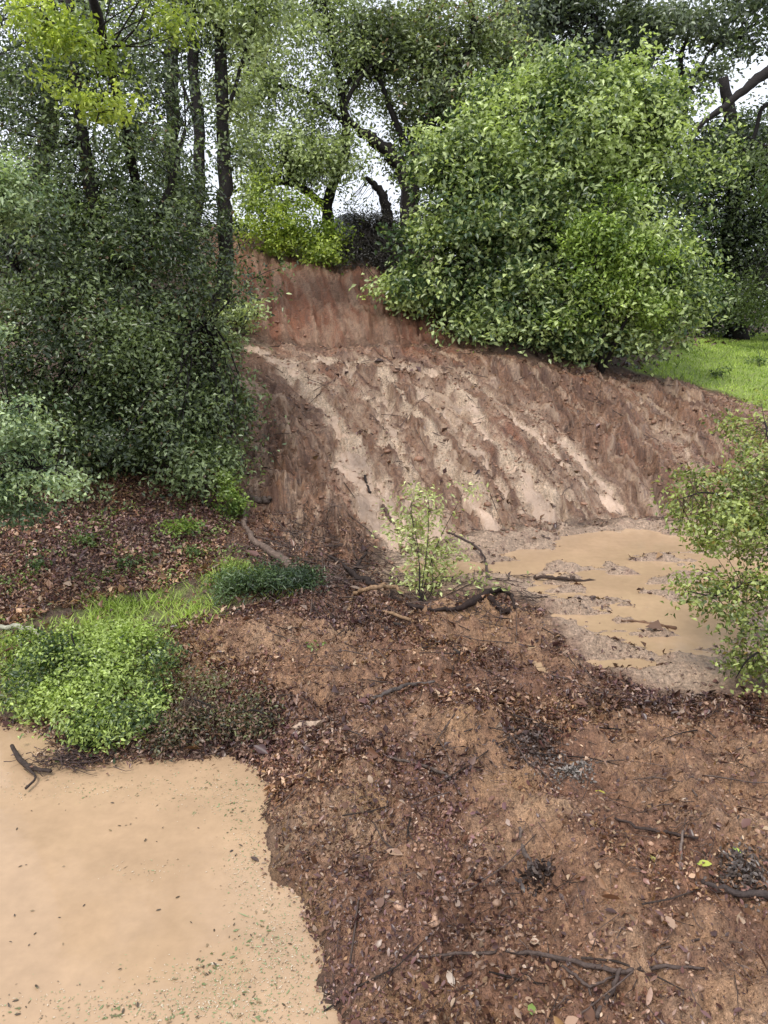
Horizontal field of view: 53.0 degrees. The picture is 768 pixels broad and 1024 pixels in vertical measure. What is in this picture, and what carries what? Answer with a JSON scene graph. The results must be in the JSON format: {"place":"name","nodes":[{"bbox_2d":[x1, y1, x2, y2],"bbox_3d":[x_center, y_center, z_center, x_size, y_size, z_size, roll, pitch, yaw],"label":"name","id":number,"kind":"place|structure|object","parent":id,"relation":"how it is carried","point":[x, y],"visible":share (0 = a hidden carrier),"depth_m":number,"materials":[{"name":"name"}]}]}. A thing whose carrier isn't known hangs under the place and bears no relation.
{"place":"outdoors","nodes":[
{"label":"outdoors","id":0,"kind":"place"},
{"bbox_2d":[0,714,341,1023],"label":"pond water","id":1,"kind":"structure","parent":0,"point":[107,926],"depth_m":3.49,"materials":[{"name":"beige liquid"}]},
{"bbox_2d":[4,737,173,788],"bbox_3d":[-1.735,1.455,4.508,1.017,0.088,0.549,0,15,0],"label":"twig raft","id":2,"kind":"object","parent":1,"relation":"on","point":[67,758],"visible":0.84,"depth_m":4.50,"materials":[{"name":"brown plant"}]},
{"bbox_2d":[0,735,334,1023],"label":"pond drift","id":3,"kind":"object","parent":1,"relation":"on","point":[207,1007],"visible":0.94,"depth_m":3.11,"materials":[{"name":"green plant"}]},
{"bbox_2d":[0,224,767,1023],"bbox_3d":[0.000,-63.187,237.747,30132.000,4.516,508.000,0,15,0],"label":"ground","id":4,"kind":"structure","parent":0,"point":[326,304],"depth_m":5.83,"materials":[{"name":"brown soil"}]},
{"bbox_2d":[5,641,30,651],"bbox_3d":[-2.730,1.000,5.739,0.188,0.050,0.037,-12,19,-38],"label":"brown stick","id":5,"kind":"object","parent":4,"relation":"on","point":[7,649],"visible":0.45,"depth_m":5.72,"materials":[{"name":"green wood"}]},
{"bbox_2d":[0,623,42,638],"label":"pale branch","id":6,"kind":"object","parent":4,"relation":"on","point":[2,627],"visible":0.48,"depth_m":5.93,"materials":[{"name":"grey plant"}]},
{"bbox_2d":[25,553,52,572],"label":"weed","id":7,"kind":"object","parent":4,"relation":"on","point":[37,565],"visible":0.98,"depth_m":6.79,"materials":[{"name":"green plant"}]},
{"bbox_2d":[0,145,99,542],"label":"pale oak sapling","id":8,"kind":"object","parent":4,"relation":"on","point":[35,473],"visible":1,"depth_m":5.86,"materials":[{"name":"green plant"}]},
{"bbox_2d":[71,533,97,548],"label":"weed","id":9,"kind":"object","parent":4,"relation":"on","point":[88,538],"visible":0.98,"depth_m":7.12,"materials":[{"name":"green plant"}]},
{"bbox_2d":[0,606,197,763],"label":"leafy shrub","id":10,"kind":"object","parent":4,"relation":"on","point":[89,670],"visible":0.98,"depth_m":5.07,"materials":[{"name":"green plant"}]},
{"bbox_2d":[0,0,210,315],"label":"holm oak","id":11,"kind":"object","parent":4,"relation":"on","point":[90,85],"visible":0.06,"depth_m":12.02,"materials":[{"name":"green plant"}]},
{"bbox_2d":[0,0,218,415],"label":"young leaved oak","id":12,"kind":"object","parent":4,"relation":"on","point":[54,32],"visible":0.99,"depth_m":6.48,"materials":[{"name":"green plant"}]},
{"bbox_2d":[0,491,265,619],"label":"ground weeds","id":13,"kind":"object","parent":4,"relation":"on","point":[72,577],"visible":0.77,"depth_m":7.08,"materials":[{"name":"green plant"}]},
{"bbox_2d":[110,550,161,570],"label":"weed","id":14,"kind":"object","parent":4,"relation":"on","point":[135,561],"visible":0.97,"depth_m":6.99,"materials":[{"name":"green plant"}]},
{"bbox_2d":[34,0,247,219],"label":"oak","id":15,"kind":"object","parent":4,"relation":"on","point":[158,67],"visible":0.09,"depth_m":15.70,"materials":[{"name":"green plant"}]},
{"bbox_2d":[0,0,300,514],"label":"holm oak","id":16,"kind":"object","parent":4,"relation":"on","point":[114,403],"visible":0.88,"depth_m":8.22,"materials":[{"name":"green plant"}]},
{"bbox_2d":[0,552,305,721],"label":"bank grass","id":17,"kind":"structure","parent":4,"relation":"on","point":[133,604],"depth_m":6.30,"materials":[{"name":"green plant"}]},
{"bbox_2d":[87,0,252,323],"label":"slender oak","id":18,"kind":"object","parent":4,"relation":"on","point":[192,55],"visible":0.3,"depth_m":11.99,"materials":[{"name":"green plant"}]},
{"bbox_2d":[168,534,187,551],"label":"weed","id":19,"kind":"object","parent":4,"relation":"on","point":[174,547],"visible":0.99,"depth_m":7.25,"materials":[{"name":"green plant"}]},
{"bbox_2d":[175,539,217,558],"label":"weed","id":20,"kind":"object","parent":4,"relation":"on","point":[195,550],"visible":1,"depth_m":7.12,"materials":[{"name":"green plant"}]},
{"bbox_2d":[100,650,296,765],"bbox_3d":[-1.077,1.186,4.856,1.199,0.394,0.969,0,15,0],"label":"trailing shrub","id":21,"kind":"object","parent":4,"relation":"on","point":[190,714],"visible":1,"depth_m":4.68,"materials":[{"name":"brown plant"}]},
{"bbox_2d":[155,467,256,537],"bbox_3d":[-1.706,-0.135,7.774,0.744,0.596,1.243,7,17,25],"label":"ivy clump","id":22,"kind":"object","parent":4,"relation":"on","point":[232,493],"visible":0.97,"depth_m":7.82,"materials":[{"name":"green plant"}]},
{"bbox_2d":[142,0,317,355],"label":"slender oak","id":23,"kind":"object","parent":4,"relation":"on","point":[224,10],"visible":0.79,"depth_m":12.01,"materials":[{"name":"green plant"}]},
{"bbox_2d":[239,493,271,503],"bbox_3d":[-1.409,-0.148,8.447,0.368,0.114,0.103,0,15,0],"label":"half buried log","id":24,"kind":"object","parent":4,"relation":"on","point":[261,500],"visible":0.83,"depth_m":8.42,"materials":[{"name":"brown wood"}]},
{"bbox_2d":[187,551,332,609],"bbox_3d":[-1.018,0.567,6.530,1.171,0.378,0.881,0,15,0],"label":"green tuft","id":25,"kind":"object","parent":4,"relation":"on","point":[288,575],"visible":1,"depth_m":6.44,"materials":[{"name":"green plant"}]},
{"bbox_2d":[241,698,285,751],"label":"leaf clump","id":26,"kind":"object","parent":4,"relation":"on","point":[262,706],"visible":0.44,"depth_m":4.80,"materials":[{"name":"plant"}]},
{"bbox_2d":[238,502,296,568],"bbox_3d":[-1.200,0.256,7.489,0.205,0.342,2.027,-8,17,-27],"label":"fallen log","id":27,"kind":"object","parent":4,"relation":"on","point":[268,549],"visible":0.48,"depth_m":7.33,"materials":[{"name":"wood"}]},
{"bbox_2d":[212,158,363,274],"bbox_3d":[-1.943,-5.937,15.578,3.112,2.238,2.342,0,15,0],"label":"bright sapling","id":28,"kind":"object","parent":4,"relation":"on","point":[286,233],"visible":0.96,"depth_m":15.30,"materials":[{"name":"green plant"}]},
{"bbox_2d":[179,0,416,253],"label":"airy oak","id":29,"kind":"object","parent":4,"relation":"on","point":[299,163],"visible":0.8,"depth_m":15.60,"materials":[{"name":"green plant"}]},
{"bbox_2d":[291,720,320,728],"bbox_3d":[-0.454,1.284,4.643,0.205,0.052,0.069,-7,17,-25],"label":"bark slab","id":30,"kind":"object","parent":4,"relation":"on","point":[310,723],"depth_m":4.62,"materials":[{"name":"beige wood"}]},
{"bbox_2d":[306,639,326,660],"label":"weed","id":31,"kind":"object","parent":4,"relation":"on","point":[309,646],"visible":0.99,"depth_m":5.54,"materials":[{"name":"green plant"}]},
{"bbox_2d":[334,213,368,244],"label":"bush","id":32,"kind":"object","parent":4,"relation":"on","point":[345,224],"visible":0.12,"depth_m":16.92,"materials":[{"name":"green plant"}]},
{"bbox_2d":[328,549,377,585],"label":"forked branch","id":33,"kind":"object","parent":4,"relation":"on","point":[366,579],"visible":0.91,"depth_m":7.05,"materials":[{"name":"brown plant"}]},
{"bbox_2d":[332,154,392,220],"bbox_3d":[-0.472,-6.470,16.332,1.200,2.038,1.526,-9,17,-30],"label":"leaning trunk","id":34,"kind":"object","parent":4,"relation":"on","point":[381,193],"visible":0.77,"depth_m":16.02,"materials":[{"name":"black plant"}]},
{"bbox_2d":[364,474,371,492],"bbox_3d":[-0.201,-0.337,9.195,0.043,0.150,0.391,-3,15,-11],"label":"dark stick","id":35,"kind":"object","parent":4,"relation":"on","point":[368,488],"visible":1,"depth_m":9.21,"materials":[{"name":"black wood"}]},
{"bbox_2d":[326,195,424,289],"bbox_3d":[0.043,-5.326,15.460,2.938,2.139,3.430,0,15,0],"label":"bramble thicket","id":36,"kind":"object","parent":4,"relation":"on","point":[366,241],"visible":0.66,"depth_m":15.55,"materials":[{"name":"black plant"}]},
{"bbox_2d":[347,583,415,621],"bbox_3d":[-0.032,0.759,6.289,0.554,0.217,0.930,0,15,0],"label":"bare arching root","id":37,"kind":"object","parent":4,"relation":"on","point":[372,587],"visible":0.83,"depth_m":6.45,"materials":[{"name":"brown plant"}]},
{"bbox_2d":[0,239,767,1023],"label":"leaf litter","id":38,"kind":"object","parent":4,"relation":"on","point":[548,709],"visible":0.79,"depth_m":4.61,"materials":[{"name":"brown plant"}]},
{"bbox_2d":[0,329,767,1023],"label":"twig litter","id":39,"kind":"object","parent":4,"relation":"on","point":[388,581],"visible":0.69,"depth_m":5.12,"materials":[{"name":"brown plant"}]},
{"bbox_2d":[381,504,397,530],"bbox_3d":[0.065,0.059,8.646,0.067,0.196,0.518,-5,16,-19],"label":"dark stick","id":40,"kind":"object","parent":4,"relation":"on","point":[385,509],"visible":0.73,"depth_m":8.69,"materials":[{"name":"brown wood"}]},
{"bbox_2d":[386,848,402,854],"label":"pale leaf","id":41,"kind":"object","parent":4,"relation":"on","point":[392,853],"visible":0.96,"depth_m":3.42,"materials":[{"name":"beige plant"}]},
{"bbox_2d":[369,680,434,701],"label":"dead branch","id":42,"kind":"object","parent":4,"relation":"on","point":[391,690],"visible":0.94,"depth_m":4.83,"materials":[{"name":"wood"}]},
{"bbox_2d":[358,602,460,652],"bbox_3d":[0.191,0.899,5.945,0.089,0.088,1.206,-12,19,-37],"label":"dead branch","id":43,"kind":"object","parent":4,"relation":"on","point":[454,649],"visible":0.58,"depth_m":6.00,"materials":[{"name":"brown wood"}]},
{"bbox_2d":[389,593,455,611],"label":"black branch","id":44,"kind":"object","parent":4,"relation":"on","point":[411,605],"visible":0.83,"depth_m":6.17,"materials":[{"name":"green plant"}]},
{"bbox_2d":[384,756,461,795],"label":"dead branch","id":45,"kind":"object","parent":4,"relation":"on","point":[425,766],"visible":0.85,"depth_m":4.16,"materials":[{"name":"brown wood"}]},
{"bbox_2d":[315,0,552,233],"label":"twisted oak","id":46,"kind":"object","parent":4,"relation":"on","point":[420,59],"visible":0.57,"depth_m":16.16,"materials":[{"name":"green plant"}]},
{"bbox_2d":[368,468,530,601],"bbox_3d":[0.515,0.166,7.088,1.285,1.037,1.519,-8,17,-28],"label":"leafy sapling","id":47,"kind":"object","parent":4,"relation":"on","point":[432,558],"visible":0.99,"depth_m":6.99,"materials":[{"name":"green plant"}]},
{"bbox_2d":[161,290,767,1023],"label":"mud clods","id":48,"kind":"object","parent":4,"relation":"on","point":[499,902],"visible":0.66,"depth_m":6.20,"materials":[{"name":"brown soil"}]},
{"bbox_2d":[447,532,488,579],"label":"bent twig","id":49,"kind":"object","parent":4,"relation":"on","point":[475,546],"visible":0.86,"depth_m":7.86,"materials":[{"name":"brown wood"}]},
{"bbox_2d":[352,148,594,268],"bbox_3d":[3.225,-9.714,25.695,9.065,6.236,6.047,9,17,29],"label":"distant oak","id":50,"kind":"object","parent":4,"relation":"on","point":[386,191],"visible":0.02,"depth_m":24.97,"materials":[{"name":"green plant"}]},
{"bbox_2d":[455,586,515,614],"bbox_3d":[0.941,0.758,6.474,0.458,0.182,0.924,10,18,32],"label":"black root","id":51,"kind":"object","parent":4,"relation":"on","point":[470,602],"visible":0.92,"depth_m":6.39,"materials":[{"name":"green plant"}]},
{"bbox_2d":[518,826,541,877],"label":"dead branch","id":52,"kind":"object","parent":4,"relation":"on","point":[525,855],"visible":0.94,"depth_m":3.41,"materials":[{"name":"wood"}]},
{"bbox_2d":[528,1003,535,1014],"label":"green leaf","id":53,"kind":"object","parent":4,"relation":"on","point":[531,1006],"visible":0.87,"depth_m":2.67,"materials":[{"name":"green plant"}]},
{"bbox_2d":[515,858,564,907],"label":"leaf clump","id":54,"kind":"object","parent":4,"relation":"on","point":[537,865],"visible":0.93,"depth_m":3.23,"materials":[{"name":"grey plant"}]},
{"bbox_2d":[477,708,603,791],"bbox_3d":[0.867,1.288,4.298,0.703,0.220,0.844,0,15,0],"label":"leaf clump","id":55,"kind":"object","parent":4,"relation":"on","point":[537,736],"visible":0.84,"depth_m":4.25,"materials":[{"name":"brown plant"}]},
{"bbox_2d":[349,23,767,376],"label":"broad bush","id":56,"kind":"object","parent":4,"relation":"on","point":[601,128],"visible":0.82,"depth_m":12.90,"materials":[{"name":"green plant"}]},
{"bbox_2d":[416,949,704,1018],"bbox_3d":[0.599,1.700,2.744,1.038,0.203,0.273,4,15,14],"label":"dead branch","id":57,"kind":"object","parent":4,"relation":"on","point":[618,972],"visible":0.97,"depth_m":2.74,"materials":[{"name":"brown wood"}]},
{"bbox_2d":[533,575,593,581],"bbox_3d":[1.783,0.642,7.299,0.728,0.110,0.140,0,15,0],"label":"dark stick","id":58,"kind":"object","parent":4,"relation":"on","point":[557,578],"visible":0.93,"depth_m":7.27,"materials":[{"name":"brown wood"}]},
{"bbox_2d":[534,754,601,789],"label":"leaf clump","id":59,"kind":"object","parent":4,"relation":"on","point":[574,772],"visible":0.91,"depth_m":4.01,"materials":[{"name":"grey plant"}]},
{"bbox_2d":[594,862,600,868],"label":"pale leaf","id":60,"kind":"object","parent":4,"relation":"on","point":[596,865],"visible":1,"depth_m":3.23,"materials":[{"name":"beige plant"}]},
{"bbox_2d":[524,169,701,373],"bbox_3d":[3.736,-3.844,12.511,2.883,3.287,1.563,0,15,0],"label":"lime bush","id":61,"kind":"object","parent":4,"relation":"on","point":[592,231],"visible":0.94,"depth_m":12.31,"materials":[{"name":"green plant"}]},
{"bbox_2d":[459,0,767,326],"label":"tall oak","id":62,"kind":"object","parent":4,"relation":"on","point":[560,17],"visible":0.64,"depth_m":20.73,"materials":[{"name":"green plant"}]},
{"bbox_2d":[614,817,697,838],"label":"dead branch","id":63,"kind":"object","parent":4,"relation":"on","point":[655,830],"visible":0.92,"depth_m":3.48,"materials":[{"name":"brown wood"}]},
{"bbox_2d":[665,916,674,928],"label":"pale leaf","id":64,"kind":"object","parent":4,"relation":"on","point":[671,921],"visible":1,"depth_m":2.92,"materials":[{"name":"beige plant"}]},
{"bbox_2d":[679,829,683,870],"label":"upright twig","id":65,"kind":"object","parent":4,"relation":"on","point":[680,847],"visible":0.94,"depth_m":3.30,"materials":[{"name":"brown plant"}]},
{"bbox_2d":[680,337,698,351],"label":"weed","id":66,"kind":"object","parent":4,"relation":"on","point":[688,345],"visible":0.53,"depth_m":16.09,"materials":[{"name":"green plant"}]},
{"bbox_2d":[637,76,767,340],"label":"evergreen oak","id":67,"kind":"object","parent":4,"relation":"on","point":[747,233],"visible":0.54,"depth_m":20.03,"materials":[{"name":"green plant"}]},
{"bbox_2d":[697,860,711,865],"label":"yellow leaf","id":68,"kind":"object","parent":4,"relation":"on","point":[707,863],"visible":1,"depth_m":3.18,"materials":[{"name":"yellow plant"}]},
{"bbox_2d":[647,389,767,697],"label":"loose shrub","id":69,"kind":"object","parent":4,"relation":"on","point":[725,518],"visible":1,"depth_m":5.36,"materials":[{"name":"green plant"}]},
{"bbox_2d":[709,363,733,379],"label":"weed","id":70,"kind":"object","parent":4,"relation":"on","point":[719,373],"visible":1,"depth_m":14.31,"materials":[{"name":"green plant"}]},
{"bbox_2d":[677,8,767,335],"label":"overhanging oak","id":71,"kind":"object","parent":4,"relation":"on","point":[754,81],"visible":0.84,"depth_m":16.88,"materials":[{"name":"green plant"}]},
{"bbox_2d":[695,815,767,911],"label":"leaf clump","id":72,"kind":"object","parent":4,"relation":"on","point":[757,873],"visible":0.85,"depth_m":3.17,"materials":[{"name":"grey plant"}]},
{"bbox_2d":[700,879,767,899],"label":"stick","id":73,"kind":"object","parent":4,"relation":"on","point":[747,893],"visible":1,"depth_m":3.05,"materials":[{"name":"wood"}]},
{"bbox_2d":[705,65,767,311],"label":"distant oak","id":74,"kind":"object","parent":4,"relation":"on","point":[759,86],"visible":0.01,"depth_m":24.38,"materials":[{"name":"green plant"}]},
{"bbox_2d":[736,351,767,365],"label":"weed","id":75,"kind":"object","parent":4,"relation":"on","point":[759,359],"visible":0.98,"depth_m":15.81,"materials":[{"name":"green plant"}]},
{"bbox_2d":[0,0,767,306],"label":"sky","id":76,"kind":"structure","parent":0,"point":[748,73],"materials":[{"name":"white"}]},
{"bbox_2d":[244,345,702,551],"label":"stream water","id":77,"kind":"structure","parent":0,"point":[367,500],"depth_m":9.49,"materials":[{"name":"brown liquid"}]},
{"bbox_2d":[397,516,767,672],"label":"pool water","id":78,"kind":"structure","parent":0,"point":[597,549],"depth_m":7.32,"materials":[{"name":"brown liquid"}]},
{"bbox_2d":[621,619,676,629],"bbox_3d":[2.170,0.918,6.311,0.438,0.056,0.093,5,16,18],"label":"floating stick","id":79,"kind":"object","parent":78,"relation":"on","point":[662,625],"visible":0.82,"depth_m":6.33,"materials":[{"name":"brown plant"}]},
{"bbox_2d":[630,332,767,408],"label":"lawn grass","id":80,"kind":"structure","parent":0,"point":[760,342],"depth_m":15.34,"materials":[{"name":"green plant"}]}
]}

